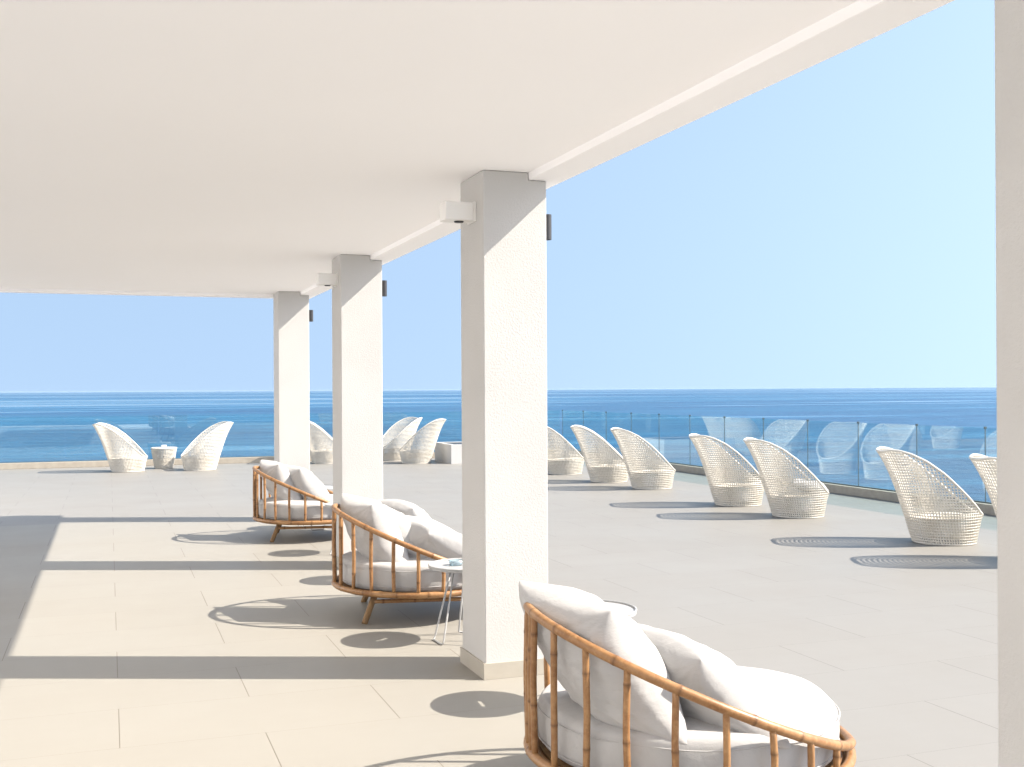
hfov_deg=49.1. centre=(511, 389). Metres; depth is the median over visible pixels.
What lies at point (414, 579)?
daybed
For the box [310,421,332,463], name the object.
woven chair
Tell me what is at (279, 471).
pillow
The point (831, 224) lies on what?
sky
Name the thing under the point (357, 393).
pillar
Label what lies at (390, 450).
woven chair
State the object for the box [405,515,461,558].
pillow
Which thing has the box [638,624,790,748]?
pillow
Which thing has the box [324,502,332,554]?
side table
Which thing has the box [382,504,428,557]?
pillow
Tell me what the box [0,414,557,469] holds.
glass balustrade
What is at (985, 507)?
glass balustrade
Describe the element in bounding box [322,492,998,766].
terrace floor
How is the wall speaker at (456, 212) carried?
attached to the pillar at (504, 401)
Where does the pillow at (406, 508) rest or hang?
on the daybed at (414, 579)
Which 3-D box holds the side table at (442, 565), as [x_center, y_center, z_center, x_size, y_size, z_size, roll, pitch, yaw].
[-0.308,1.441,7.613,0.522,0.520,0.522,0,0,36]
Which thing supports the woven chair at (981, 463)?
on the terrace floor at (873, 621)
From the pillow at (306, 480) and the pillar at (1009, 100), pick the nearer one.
the pillar at (1009, 100)
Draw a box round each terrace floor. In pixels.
[0,456,803,525]
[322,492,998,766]
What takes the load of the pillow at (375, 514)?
on the daybed at (414, 579)
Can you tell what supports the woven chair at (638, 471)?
on the terrace floor at (41, 496)
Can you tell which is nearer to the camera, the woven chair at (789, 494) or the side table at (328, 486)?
the side table at (328, 486)
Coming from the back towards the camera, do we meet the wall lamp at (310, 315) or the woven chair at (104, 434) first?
the woven chair at (104, 434)
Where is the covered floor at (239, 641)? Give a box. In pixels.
[0,516,543,766]
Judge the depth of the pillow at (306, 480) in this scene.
12.67 m
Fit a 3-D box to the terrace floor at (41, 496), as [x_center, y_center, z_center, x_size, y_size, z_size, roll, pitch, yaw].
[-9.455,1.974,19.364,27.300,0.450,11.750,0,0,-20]
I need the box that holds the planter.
[435,442,461,463]
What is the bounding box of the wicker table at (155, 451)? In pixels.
[151,447,176,468]
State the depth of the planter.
25.99 m
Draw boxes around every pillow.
[259,460,301,499]
[284,464,332,501]
[340,494,408,561]
[378,499,430,518]
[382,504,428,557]
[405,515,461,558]
[519,581,687,744]
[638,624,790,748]
[790,479,828,492]
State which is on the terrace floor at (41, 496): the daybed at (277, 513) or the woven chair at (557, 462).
the woven chair at (557, 462)
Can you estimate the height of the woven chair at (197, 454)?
1.034 m
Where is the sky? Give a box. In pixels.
[0,0,996,392]
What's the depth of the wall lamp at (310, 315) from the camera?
14.73 m
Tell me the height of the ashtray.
0.035 m
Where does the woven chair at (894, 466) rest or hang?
on the terrace floor at (873, 621)
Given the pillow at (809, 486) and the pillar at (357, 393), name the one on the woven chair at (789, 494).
the pillow at (809, 486)
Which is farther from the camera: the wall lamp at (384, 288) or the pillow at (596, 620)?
the wall lamp at (384, 288)
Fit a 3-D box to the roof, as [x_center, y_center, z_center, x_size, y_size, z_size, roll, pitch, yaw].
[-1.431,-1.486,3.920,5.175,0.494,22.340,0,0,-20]
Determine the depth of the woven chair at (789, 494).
14.58 m
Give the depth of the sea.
666.24 m
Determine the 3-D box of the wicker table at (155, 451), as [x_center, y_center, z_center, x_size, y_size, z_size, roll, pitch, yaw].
[-7.674,1.508,24.693,0.560,0.463,0.560,0,0,-20]
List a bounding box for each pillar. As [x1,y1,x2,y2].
[273,291,309,470]
[332,254,382,567]
[460,170,547,679]
[995,0,1023,766]
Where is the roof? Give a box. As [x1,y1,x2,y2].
[0,0,953,298]
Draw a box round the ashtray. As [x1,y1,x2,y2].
[449,559,461,565]
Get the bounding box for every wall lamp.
[309,310,312,321]
[382,280,386,296]
[546,214,551,239]
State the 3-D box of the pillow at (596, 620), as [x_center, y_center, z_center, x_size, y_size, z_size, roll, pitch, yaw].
[0.337,1.044,4.389,0.327,0.475,0.921,-23,13,-26]
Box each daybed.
[252,466,332,541]
[331,503,462,623]
[523,602,855,766]
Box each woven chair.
[92,423,147,471]
[181,421,232,470]
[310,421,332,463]
[383,417,421,460]
[399,418,445,463]
[547,426,583,474]
[570,425,627,482]
[610,427,675,489]
[689,433,763,506]
[743,437,828,518]
[876,447,983,545]
[969,454,996,516]
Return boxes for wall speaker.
[316,273,337,286]
[440,201,475,224]
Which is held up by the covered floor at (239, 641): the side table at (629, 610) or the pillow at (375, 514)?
the side table at (629, 610)
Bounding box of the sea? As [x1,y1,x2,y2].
[0,387,996,501]
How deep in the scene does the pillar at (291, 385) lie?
14.59 m
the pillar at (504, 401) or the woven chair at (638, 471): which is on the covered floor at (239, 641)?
the pillar at (504, 401)
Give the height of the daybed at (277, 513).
0.841 m
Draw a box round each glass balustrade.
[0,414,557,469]
[559,410,995,515]
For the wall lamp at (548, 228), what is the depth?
6.78 m
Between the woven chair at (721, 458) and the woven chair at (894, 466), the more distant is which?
the woven chair at (721, 458)
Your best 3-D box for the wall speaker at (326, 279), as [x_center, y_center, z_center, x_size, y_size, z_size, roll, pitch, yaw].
[-1.778,-1.054,10.755,0.190,0.123,0.140,0,0,-20]
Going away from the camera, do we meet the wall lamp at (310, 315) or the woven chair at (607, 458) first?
the wall lamp at (310, 315)
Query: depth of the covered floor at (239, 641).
7.01 m
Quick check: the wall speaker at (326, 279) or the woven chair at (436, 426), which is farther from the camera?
the woven chair at (436, 426)
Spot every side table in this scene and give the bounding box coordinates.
[298,484,332,529]
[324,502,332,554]
[428,558,462,644]
[601,599,636,617]
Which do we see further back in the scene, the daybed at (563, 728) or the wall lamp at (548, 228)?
the wall lamp at (548, 228)

